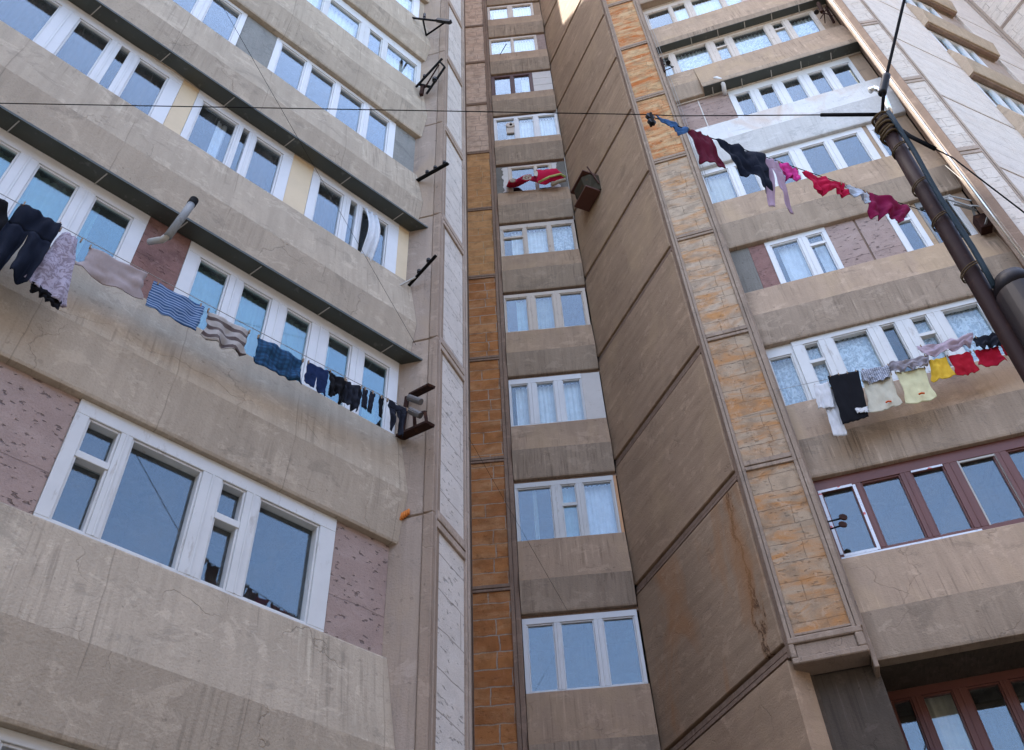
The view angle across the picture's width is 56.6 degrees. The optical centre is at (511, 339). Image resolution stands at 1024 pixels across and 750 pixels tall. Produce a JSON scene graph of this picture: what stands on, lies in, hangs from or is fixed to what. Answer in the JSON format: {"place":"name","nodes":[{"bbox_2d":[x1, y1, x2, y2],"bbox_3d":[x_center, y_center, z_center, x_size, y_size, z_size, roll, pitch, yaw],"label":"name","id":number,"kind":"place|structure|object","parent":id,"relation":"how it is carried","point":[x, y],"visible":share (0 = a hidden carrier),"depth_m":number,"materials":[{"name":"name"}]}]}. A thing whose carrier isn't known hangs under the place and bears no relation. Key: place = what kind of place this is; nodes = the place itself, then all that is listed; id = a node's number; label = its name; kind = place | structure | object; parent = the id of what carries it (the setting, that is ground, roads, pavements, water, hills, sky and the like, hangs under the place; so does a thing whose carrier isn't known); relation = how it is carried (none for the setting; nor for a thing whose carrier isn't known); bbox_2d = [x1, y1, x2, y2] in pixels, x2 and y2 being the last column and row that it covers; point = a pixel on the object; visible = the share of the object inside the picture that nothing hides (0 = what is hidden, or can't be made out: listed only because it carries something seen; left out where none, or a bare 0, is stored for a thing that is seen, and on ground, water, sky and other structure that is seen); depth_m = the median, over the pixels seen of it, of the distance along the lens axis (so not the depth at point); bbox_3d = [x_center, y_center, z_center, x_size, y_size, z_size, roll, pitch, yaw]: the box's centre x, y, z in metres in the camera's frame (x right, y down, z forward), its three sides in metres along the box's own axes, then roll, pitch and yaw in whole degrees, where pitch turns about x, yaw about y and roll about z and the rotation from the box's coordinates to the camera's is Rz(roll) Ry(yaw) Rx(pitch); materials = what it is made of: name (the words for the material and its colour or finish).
{"place":"outdoors","nodes":[
{"label":"outdoors","id":0,"kind":"place"},
{"label":"ground","id":1,"kind":"structure","parent":0,"visible":0},
{"bbox_2d":[0,0,1023,749],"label":"apartment building","id":2,"kind":"structure","parent":1,"relation":"on","point":[204,544],"depth_m":13.08,"materials":[{"name":"beige concrete"}]},
{"bbox_2d":[0,727,76,749],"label":"window","id":3,"kind":"structure","parent":2,"relation":"in","point":[9,739],"depth_m":6.24,"materials":[{"name":"white paint"}]},
{"bbox_2d":[0,128,150,264],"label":"window","id":4,"kind":"structure","parent":2,"relation":"in","point":[28,175],"depth_m":9.60,"materials":[{"name":"white plastic"}]},
{"bbox_2d":[0,0,183,123],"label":"window","id":5,"kind":"structure","parent":2,"relation":"in","point":[60,27],"depth_m":11.39,"materials":[{"name":"white plastic"}]},
{"bbox_2d":[147,196,198,244],"bbox_3d":[-3.538,-1.210,9.812,0.455,0.798,0.158,-15,-50,10],"label":"stovepipe","id":6,"kind":"object","parent":2,"relation":"attached to","point":[181,218],"visible":1,"depth_m":9.67,"materials":[{"name":"grey metal"}]},
{"bbox_2d":[32,399,336,631],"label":"window","id":7,"kind":"structure","parent":2,"relation":"in","point":[112,480],"depth_m":8.91,"materials":[{"name":"white paint"}]},
{"bbox_2d":[173,0,247,44],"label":"window","id":8,"kind":"structure","parent":2,"relation":"in","point":[210,12],"depth_m":14.48,"materials":[{"name":"glass"}]},
{"bbox_2d":[180,90,293,200],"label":"window","id":9,"kind":"structure","parent":2,"relation":"in","point":[221,133],"depth_m":12.46,"materials":[{"name":"white plastic"}]},
{"bbox_2d":[173,241,398,433],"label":"window","id":10,"kind":"structure","parent":2,"relation":"in","point":[204,275],"depth_m":10.76,"materials":[{"name":"white plastic"}]},
{"bbox_2d":[267,37,395,157],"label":"window","id":11,"kind":"structure","parent":2,"relation":"in","point":[286,62],"depth_m":15.29,"materials":[{"name":"white plastic"}]},
{"bbox_2d":[304,168,398,273],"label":"window","id":12,"kind":"structure","parent":2,"relation":"in","point":[320,207],"depth_m":13.13,"materials":[{"name":"white plastic"}]},
{"bbox_2d":[307,0,420,86],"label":"window","id":13,"kind":"structure","parent":2,"relation":"in","point":[340,12],"depth_m":17.45,"materials":[{"name":"white paint"}]},
{"bbox_2d":[361,208,379,260],"bbox_3d":[-1.928,-1.441,12.945,0.224,1.142,0.153,33,-58,-28],"label":"curtain","id":14,"kind":"object","parent":2,"relation":"hanging from","point":[370,244],"visible":0.98,"depth_m":12.85,"materials":[{"name":"white fabric"}]},
{"bbox_2d":[219,0,565,607],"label":"wire","id":15,"kind":"object","parent":2,"relation":"attached to","point":[370,265],"visible":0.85,"depth_m":11.00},
{"bbox_2d":[396,0,419,17],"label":"window","id":16,"kind":"structure","parent":2,"relation":"in","point":[413,6],"depth_m":19.75,"materials":[{"name":"white glass"}]},
{"bbox_2d":[395,383,434,439],"bbox_3d":[-1.117,0.796,10.765,0.238,0.856,0.592,27,-55,-24],"label":"clothesline bracket","id":17,"kind":"object","parent":2,"relation":"attached to","point":[415,429],"visible":0.98,"depth_m":10.64,"materials":[{"name":"metal"}]},
{"bbox_2d":[0,193,412,411],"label":"clothesline","id":18,"kind":"object","parent":17,"relation":"attached to","point":[211,306],"visible":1,"depth_m":9.28,"materials":[{"name":"grey metal"}]},
{"bbox_2d":[0,198,18,230],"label":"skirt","id":19,"kind":"object","parent":18,"relation":"hanging from","point":[3,212],"visible":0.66,"depth_m":8.26,"materials":[{"name":"black fabric"}]},
{"bbox_2d":[0,202,61,284],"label":"trousers","id":20,"kind":"object","parent":18,"relation":"hanging from","point":[38,228],"visible":1,"depth_m":8.13,"materials":[{"name":"blue fabric"}]},
{"bbox_2d":[24,227,82,309],"bbox_3d":[-3.940,-0.631,8.251,0.401,0.956,0.092,33,-58,-28],"label":"blouse","id":21,"kind":"object","parent":18,"relation":"hanging from","point":[50,279],"visible":0.99,"depth_m":8.17,"materials":[{"name":"fabric"}]},
{"bbox_2d":[75,244,147,299],"bbox_3d":[-3.639,-0.619,8.680,0.655,0.390,0.073,33,-58,-28],"label":"shirt","id":22,"kind":"object","parent":18,"relation":"hanging from","point":[102,267],"visible":1,"depth_m":8.66,"materials":[{"name":"fabric"}]},
{"bbox_2d":[145,281,204,330],"bbox_3d":[-3.171,-0.322,8.959,0.533,0.407,0.048,33,-58,-28],"label":"shirt","id":23,"kind":"object","parent":18,"relation":"hanging from","point":[163,300],"visible":1,"depth_m":8.94,"materials":[{"name":"fabric"}]},
{"bbox_2d":[200,308,250,355],"bbox_3d":[-2.772,-0.055,9.220,0.486,0.421,0.112,33,-58,-28],"label":"towel","id":24,"kind":"object","parent":18,"relation":"hanging from","point":[224,332],"visible":1,"depth_m":9.21,"materials":[{"name":"fabric"}]},
{"bbox_2d":[253,334,303,384],"bbox_3d":[-2.326,0.211,9.514,0.592,0.411,0.111,33,-58,-28],"label":"towel","id":25,"kind":"object","parent":18,"relation":"hanging from","point":[277,359],"visible":1,"depth_m":9.49,"materials":[{"name":"fabric"}]},
{"bbox_2d":[304,360,328,395],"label":"shorts","id":26,"kind":"object","parent":18,"relation":"hanging from","point":[313,373],"visible":1,"depth_m":9.75,"materials":[{"name":"fabric"}]},
{"bbox_2d":[328,370,346,404],"bbox_3d":[-1.837,0.497,9.882,0.225,0.397,0.081,33,-58,-28],"label":"garment","id":27,"kind":"object","parent":18,"relation":"hanging from","point":[337,384],"visible":1,"depth_m":9.89,"materials":[{"name":"black fabric"}]},
{"bbox_2d":[343,378,361,411],"bbox_3d":[-1.679,0.585,9.978,0.235,0.403,0.107,27,-55,-24],"label":"garment","id":28,"kind":"object","parent":18,"relation":"hanging from","point":[352,395],"visible":1,"depth_m":9.95,"materials":[{"name":"fabric"}]},
{"bbox_2d":[361,387,367,409],"bbox_3d":[-1.565,0.621,10.099,0.082,0.312,0.032,33,-58,-28],"label":"sock","id":29,"kind":"object","parent":18,"relation":"hanging from","point":[364,398],"visible":1,"depth_m":10.09,"materials":[{"name":"fabric"}]},
{"bbox_2d":[367,391,374,412],"bbox_3d":[-1.499,0.668,10.138,0.086,0.342,0.026,33,-58,-28],"label":"sock","id":30,"kind":"object","parent":18,"relation":"hanging from","point":[371,400],"visible":1,"depth_m":10.13,"materials":[{"name":"fabric"}]},
{"bbox_2d":[378,395,383,417],"bbox_3d":[-1.411,0.717,10.203,0.068,0.327,0.031,33,-58,-28],"label":"sock","id":31,"kind":"object","parent":18,"relation":"hanging from","point":[381,401],"visible":1,"depth_m":10.22,"materials":[{"name":"black fabric"}]},
{"bbox_2d":[386,398,407,437],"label":"tights","id":32,"kind":"object","parent":18,"relation":"hanging from","point":[394,408],"visible":1,"depth_m":10.31,"materials":[{"name":"fabric"}]},
{"bbox_2d":[400,255,436,285],"bbox_3d":[-1.247,-0.939,12.726,0.593,0.355,0.183,-36,-56,25],"label":"clothesline bracket","id":33,"kind":"object","parent":2,"relation":"attached to","point":[429,261],"visible":1,"depth_m":12.75,"materials":[{"name":"black metal"}]},
{"bbox_2d":[408,10,451,35],"bbox_3d":[-1.609,-6.296,18.843,0.973,1.244,0.309,-15,-50,10],"label":"clothesline bracket","id":34,"kind":"object","parent":2,"relation":"attached to","point":[443,21],"visible":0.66,"depth_m":18.57,"materials":[{"name":"black metal"}]},
{"bbox_2d":[415,58,445,96],"bbox_3d":[-1.443,-4.681,17.014,0.584,0.905,0.169,-22,-51,15],"label":"clothesline bracket","id":35,"kind":"object","parent":2,"relation":"attached to","point":[424,86],"visible":1,"depth_m":16.96,"materials":[{"name":"black metal"}]},
{"bbox_2d":[416,160,448,181],"bbox_3d":[-1.224,-2.584,14.624,0.686,0.321,0.063,-35,-56,25],"label":"clothesline bracket","id":36,"kind":"object","parent":2,"relation":"attached to","point":[428,173],"visible":1,"depth_m":14.60,"materials":[{"name":"black metal"}]},
{"bbox_2d":[506,122,514,133],"bbox_3d":[-0.045,-6.013,26.948,0.260,0.550,0.090,-5,-49,2],"label":"extractor fan","id":37,"kind":"object","parent":2,"relation":"attached to","point":[510,127],"visible":1,"depth_m":26.94},
{"bbox_2d":[487,3,533,19],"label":"window","id":38,"kind":"structure","parent":2,"relation":"in","point":[525,9],"depth_m":33.37,"materials":[{"name":"glass"}]},
{"bbox_2d":[491,73,533,95],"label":"window","id":39,"kind":"structure","parent":2,"relation":"in","point":[515,83],"depth_m":29.39,"materials":[{"name":"red wood"}]},
{"bbox_2d":[489,35,537,54],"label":"window","id":40,"kind":"structure","parent":2,"relation":"in","point":[520,43],"depth_m":31.34,"materials":[{"name":"glass"}]},
{"bbox_2d":[506,174,536,187],"bbox_3d":[0.384,-4.090,24.434,1.089,0.510,0.297,-5,-49,2],"label":"rolled blanket","id":41,"kind":"object","parent":2,"relation":"on","point":[514,182],"visible":0.89,"depth_m":24.31,"materials":[{"name":"fabric"}]},
{"bbox_2d":[493,113,559,140],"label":"window","id":42,"kind":"structure","parent":2,"relation":"in","point":[543,124],"depth_m":27.24,"materials":[{"name":"white plastic"}]},
{"bbox_2d":[508,163,553,191],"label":"window","id":43,"kind":"structure","parent":2,"relation":"in","point":[515,172],"depth_m":25.24,"materials":[{"name":"beige paint"}]},
{"bbox_2d":[500,219,577,255],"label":"window","id":44,"kind":"structure","parent":2,"relation":"in","point":[551,236],"depth_m":23.08,"materials":[{"name":"beige paint"}]},
{"bbox_2d":[503,288,590,332],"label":"window","id":45,"kind":"structure","parent":2,"relation":"in","point":[569,307],"depth_m":21.20,"materials":[{"name":"beige paint"}]},
{"bbox_2d":[508,373,586,426],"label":"window","id":46,"kind":"structure","parent":2,"relation":"in","point":[560,398],"depth_m":18.92,"materials":[{"name":"glass"}]},
{"bbox_2d":[537,168,565,186],"bbox_3d":[0.995,-4.210,24.344,0.764,0.792,0.239,-5,-49,2],"label":"folded blanket","id":47,"kind":"object","parent":2,"relation":"hanging from","point":[547,176],"visible":1,"depth_m":24.23,"materials":[{"name":"fabric"}]},
{"bbox_2d":[514,475,621,541],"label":"window","id":48,"kind":"structure","parent":2,"relation":"in","point":[578,506],"depth_m":17.00,"materials":[{"name":"white paint"}]},
{"bbox_2d":[522,609,647,693],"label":"window","id":49,"kind":"structure","parent":2,"relation":"in","point":[601,649],"depth_m":15.73,"materials":[{"name":"white plastic"}]},
{"bbox_2d":[570,166,600,211],"bbox_3d":[1.746,-3.622,22.585,0.430,0.980,0.715,16,-52,-17],"label":"wall box","id":50,"kind":"object","parent":2,"relation":"attached to","point":[586,190],"visible":1,"depth_m":22.31,"materials":[{"name":"red wood"}]},
{"bbox_2d":[659,57,673,76],"bbox_3d":[3.678,-6.572,22.884,0.215,0.719,0.365,17,-52,-17],"label":"clothesline bracket","id":51,"kind":"object","parent":2,"relation":"attached to","point":[668,62],"visible":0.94,"depth_m":22.80,"materials":[{"name":"metal"}]},
{"bbox_2d":[645,16,706,183],"bbox_3d":[3.681,-5.807,21.916,0.010,8.208,0.030,-14,-49,9],"label":"wire","id":52,"kind":"object","parent":2,"relation":"attached to","point":[678,106],"visible":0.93,"depth_m":21.22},
{"bbox_2d":[648,17,711,191],"bbox_3d":[3.737,-5.721,21.795,0.010,8.508,0.037,20,-53,-20],"label":"wire","id":53,"kind":"object","parent":2,"relation":"attached to","point":[677,97],"visible":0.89,"depth_m":21.73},
{"bbox_2d":[643,0,745,29],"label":"window","id":54,"kind":"structure","parent":2,"relation":"in","point":[679,10],"depth_m":25.51,"materials":[{"name":"glass"}]},
{"bbox_2d":[713,76,726,94],"bbox_3d":[4.760,-5.793,21.676,0.204,0.488,0.297,-14,-49,9],"label":"vent elbow","id":55,"kind":"object","parent":2,"relation":"attached to","point":[723,86],"visible":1,"depth_m":21.54,"materials":[{"name":"white metal"}]},
{"bbox_2d":[659,10,824,75],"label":"window","id":56,"kind":"structure","parent":2,"relation":"in","point":[805,23],"depth_m":23.30,"materials":[{"name":"glass"}]},
{"bbox_2d":[765,344,811,405],"bbox_3d":[4.557,0.985,15.573,0.462,1.654,1.370,-14,-49,9],"label":"window","id":57,"kind":"structure","parent":2,"relation":"in","point":[783,361],"depth_m":15.23,"materials":[{"name":"glass"}]},
{"bbox_2d":[655,118,924,211],"bbox_3d":[3.148,-1.766,10.014,3.930,0.329,0.010,16,-52,-17],"label":"clothesline","id":58,"kind":"object","parent":2,"relation":"attached to","point":[805,170],"visible":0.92,"depth_m":9.97,"materials":[{"name":"fabric"}]},
{"bbox_2d":[645,112,655,126],"bbox_3d":[1.355,-2.147,9.270,0.096,0.200,0.059,3,-49,-6],"label":"pulley","id":59,"kind":"object","parent":58,"relation":"hanging from","point":[650,117],"visible":1,"depth_m":9.23,"materials":[{"name":"black metal"}]},
{"bbox_2d":[655,115,688,135],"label":"jeans","id":60,"kind":"object","parent":58,"relation":"hanging from","point":[679,130],"visible":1,"depth_m":9.38,"materials":[{"name":"fabric"}]},
{"bbox_2d":[688,127,725,168],"bbox_3d":[1.904,-1.876,9.318,0.312,0.607,0.074,13,-51,-14],"label":"sweatshirt","id":61,"kind":"object","parent":58,"relation":"hanging from","point":[706,148],"visible":1,"depth_m":9.30,"materials":[{"name":"red fabric"}]},
{"bbox_2d":[716,138,772,191],"bbox_3d":[2.330,-1.737,9.418,0.563,0.790,0.097,16,-52,-17],"label":"jacket","id":62,"kind":"object","parent":58,"relation":"hanging from","point":[747,163],"visible":1,"depth_m":9.46,"materials":[{"name":"black fabric"}]},
{"bbox_2d":[766,158,793,213],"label":"leggings","id":63,"kind":"object","parent":58,"relation":"hanging from","point":[772,164],"visible":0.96,"depth_m":9.38,"materials":[{"name":"fabric"}]},
{"bbox_2d":[779,161,800,181],"bbox_3d":[2.876,-1.714,9.755,0.282,0.363,0.102,16,-52,-17],"label":"garment","id":64,"kind":"object","parent":58,"relation":"hanging from","point":[788,170],"visible":0.99,"depth_m":9.72,"materials":[{"name":"pink fabric"}]},
{"bbox_2d":[802,170,849,197],"bbox_3d":[3.305,-1.596,9.912,0.558,0.454,0.123,16,-52,-17],"label":"shirt","id":65,"kind":"object","parent":58,"relation":"hanging from","point":[823,185],"visible":1,"depth_m":9.90,"materials":[{"name":"fabric"}]},
{"bbox_2d":[844,182,870,203],"bbox_3d":[3.693,-1.570,10.134,0.326,0.256,0.096,16,-52,-17],"label":"vest","id":66,"kind":"object","parent":58,"relation":"hanging from","point":[854,192],"visible":0.98,"depth_m":10.13,"materials":[{"name":"white fabric"}]},
{"bbox_2d":[867,191,910,222],"bbox_3d":[4.090,-1.383,10.182,0.781,0.614,0.130,16,-52,-17],"label":"blouse","id":67,"kind":"object","parent":58,"relation":"hanging from","point":[880,206],"visible":0.98,"depth_m":10.18,"materials":[{"name":"fabric"}]},
{"bbox_2d":[701,127,880,203],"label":"window","id":68,"kind":"structure","parent":2,"relation":"in","point":[851,147],"depth_m":19.42,"materials":[{"name":"white plastic"}]},
{"bbox_2d":[727,57,864,116],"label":"window","id":69,"kind":"structure","parent":2,"relation":"in","point":[840,73],"depth_m":21.19,"materials":[{"name":"white plastic"}]},
{"bbox_2d":[764,227,843,283],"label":"window","id":70,"kind":"structure","parent":2,"relation":"in","point":[812,252],"depth_m":17.13,"materials":[{"name":"white plastic"}]},
{"bbox_2d":[814,1,834,23],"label":"clothesline bracket","id":71,"kind":"object","parent":2,"relation":"attached to","point":[820,8],"visible":1,"depth_m":22.46,"materials":[{"name":"metal"}]},
{"bbox_2d":[827,514,847,529],"bbox_3d":[4.260,2.431,12.640,0.147,0.426,0.429,20,-53,-20],"label":"clothesline bracket","id":72,"kind":"object","parent":2,"relation":"attached to","point":[842,524],"visible":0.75,"depth_m":12.50,"materials":[{"name":"black metal"}]},
{"bbox_2d":[775,343,974,390],"bbox_3d":[5.929,0.241,13.910,4.150,0.091,0.008,-14,-49,9],"label":"clothesline","id":73,"kind":"object","parent":2,"relation":"attached to","point":[826,379],"visible":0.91,"depth_m":14.13,"materials":[{"name":"grey metal"}]},
{"bbox_2d":[814,381,834,408],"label":"shirt","id":74,"kind":"object","parent":73,"relation":"hanging from","point":[824,397],"visible":1,"depth_m":13.88,"materials":[{"name":"white fabric"}]},
{"bbox_2d":[825,387,846,435],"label":"trousers","id":75,"kind":"object","parent":73,"relation":"hanging from","point":[838,428],"visible":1,"depth_m":13.56,"materials":[{"name":"white fabric"}]},
{"bbox_2d":[828,369,868,423],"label":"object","id":76,"kind":"object","parent":73,"relation":"hanging from","point":[848,391],"visible":1,"depth_m":13.71,"materials":[{"name":"black fabric"}]},
{"bbox_2d":[855,406,868,412],"bbox_3d":[4.949,0.996,13.426,0.177,0.124,0.024,-14,-49,9],"label":"sock","id":77,"kind":"object","parent":76,"relation":"hanging from","point":[863,409],"visible":1,"depth_m":13.42,"materials":[{"name":"white fabric"}]},
{"bbox_2d":[861,364,890,384],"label":"shirt","id":78,"kind":"object","parent":73,"relation":"hanging from","point":[873,375],"visible":1,"depth_m":13.84,"materials":[{"name":"fabric"}]},
{"bbox_2d":[861,373,902,412],"bbox_3d":[5.271,0.751,13.602,0.531,0.679,0.092,-14,-49,9],"label":"shirt","id":79,"kind":"object","parent":73,"relation":"hanging from","point":[882,395],"visible":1,"depth_m":13.57,"materials":[{"name":"beige fabric"}]},
{"bbox_2d":[889,354,928,373],"bbox_3d":[5.771,0.353,13.778,0.588,0.251,0.164,-14,-49,9],"label":"sweater","id":80,"kind":"object","parent":73,"relation":"hanging from","point":[912,364],"visible":1,"depth_m":13.78,"materials":[{"name":"fabric"}]},
{"bbox_2d":[895,366,936,403],"bbox_3d":[5.742,0.633,13.520,0.470,0.680,0.092,-14,-49,9],"label":"shirt","id":81,"kind":"object","parent":73,"relation":"hanging from","point":[916,386],"visible":1,"depth_m":13.51,"materials":[{"name":"fabric"}]},
{"bbox_2d":[929,355,955,382],"bbox_3d":[6.115,0.417,13.616,0.354,0.447,0.088,-21,-51,14],"label":"shirt","id":82,"kind":"object","parent":73,"relation":"hanging from","point":[940,368],"visible":1,"depth_m":13.60,"materials":[{"name":"yellow fabric"}]},
{"bbox_2d":[916,332,973,356],"bbox_3d":[6.326,0.086,13.810,0.805,0.259,0.159,-14,-49,9],"label":"cardigan","id":83,"kind":"object","parent":73,"relation":"hanging from","point":[950,344],"visible":1,"depth_m":13.81,"materials":[{"name":"fabric"}]},
{"bbox_2d":[947,350,979,375],"bbox_3d":[6.449,0.336,13.562,0.342,0.448,0.064,-14,-49,9],"label":"shirt","id":84,"kind":"object","parent":73,"relation":"hanging from","point":[963,364],"visible":1,"depth_m":13.55,"materials":[{"name":"red fabric"}]},
{"bbox_2d":[973,332,1001,349],"bbox_3d":[6.873,0.016,13.653,0.435,0.285,0.168,-14,-49,9],"label":"garment","id":85,"kind":"object","parent":73,"relation":"hanging from","point":[991,340],"visible":0.84,"depth_m":13.65,"materials":[{"name":"fabric"}]},
{"bbox_2d":[973,346,1007,366],"bbox_3d":[6.781,0.235,13.514,0.411,0.374,0.088,-11,-49,7],"label":"shirt","id":86,"kind":"object","parent":73,"relation":"hanging from","point":[993,356],"visible":1,"depth_m":13.52,"materials":[{"name":"red fabric"}]},
{"bbox_2d":[868,85,892,112],"bbox_3d":[7.185,-4.650,18.421,0.247,1.075,0.129,-16,-50,11],"label":"metal flue","id":87,"kind":"object","parent":2,"relation":"attached to","point":[872,89],"visible":0.65,"depth_m":18.35,"materials":[{"name":"metal"}]},
{"bbox_2d":[865,124,907,156],"bbox_3d":[7.579,-3.536,19.186,0.451,1.603,1.370,-14,-49,9],"label":"window","id":88,"kind":"structure","parent":2,"relation":"in","point":[886,151],"depth_m":18.93,"materials":[{"name":"white plastic"}]},
{"bbox_2d":[791,297,1004,398],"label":"window","id":89,"kind":"structure","parent":2,"relation":"in","point":[877,343],"depth_m":15.02,"materials":[{"name":"white paint"}]},
{"bbox_2d":[886,208,933,251],"bbox_3d":[7.145,-1.527,17.161,0.441,1.593,1.370,-14,-49,9],"label":"window","id":90,"kind":"structure","parent":2,"relation":"in","point":[911,233],"depth_m":16.81,"materials":[{"name":"white plastic"}]},
{"bbox_2d":[813,435,1023,558],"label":"window","id":91,"kind":"structure","parent":2,"relation":"in","point":[979,487],"depth_m":13.67,"materials":[{"name":"brown plastic"}]},
{"bbox_2d":[901,0,942,18],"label":"window","id":92,"kind":"structure","parent":2,"relation":"in","point":[917,3],"depth_m":24.98,"materials":[{"name":"white glass"}]},
{"bbox_2d":[914,202,942,243],"bbox_3d":[7.532,-1.626,17.095,0.185,1.593,1.370,-14,-49,9],"label":"window","id":93,"kind":"structure","parent":2,"relation":"in","point":[918,205],"depth_m":16.78,"materials":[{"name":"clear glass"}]},
{"bbox_2d":[887,667,1023,749],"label":"window","id":94,"kind":"structure","parent":2,"relation":"in","point":[946,714],"depth_m":11.51,"materials":[{"name":"brown wood"}]},
{"bbox_2d":[927,29,988,67],"bbox_3d":[10.667,-6.792,22.583,1.479,1.435,0.078,17,-52,-17],"label":"window","id":95,"kind":"structure","parent":2,"relation":"in","point":[947,44],"depth_m":22.87,"materials":[{"name":"glass"}]},
{"bbox_2d":[943,194,977,237],"bbox_3d":[7.885,-1.717,17.035,0.349,1.593,1.370,-14,-49,9],"label":"window","id":96,"kind":"structure","parent":2,"relation":"in","point":[964,221],"depth_m":16.56,"materials":[{"name":"white plastic"}]},
{"bbox_2d":[945,195,992,234],"bbox_3d":[7.833,-2.203,16.125,0.330,1.082,0.503,36,-59,-29],"label":"broken aerial","id":97,"kind":"object","parent":2,"relation":"attached to","point":[983,224],"visible":0.94,"depth_m":15.90,"materials":[{"name":"metal"}]},
{"bbox_2d":[973,80,1023,115],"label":"window","id":98,"kind":"structure","parent":2,"relation":"in","point":[995,97],"depth_m":20.94,"materials":[{"name":"white plastic"}]},
{"bbox_2d":[871,110,1023,382],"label":"utility pole","id":99,"kind":"object","parent":1,"relation":"on","point":[999,298],"visible":0.99,"depth_m":6.28,"materials":[{"name":"brown metal"}]},
{"bbox_2d":[0,103,876,116],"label":"cable","id":100,"kind":"object","parent":99,"relation":"attached to","point":[847,114],"visible":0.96,"depth_m":9.19,"materials":[{"name":"metal"}]},
{"bbox_2d":[878,0,905,110],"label":"cable","id":101,"kind":"object","parent":99,"relation":"attached to","point":[884,84],"visible":0.95,"depth_m":8.01,"materials":[{"name":"metal"}]},
{"bbox_2d":[890,122,1023,212],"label":"cable","id":102,"kind":"object","parent":99,"relation":"attached to","point":[921,141],"visible":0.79,"depth_m":7.07,"materials":[{"name":"metal"}]}
]}

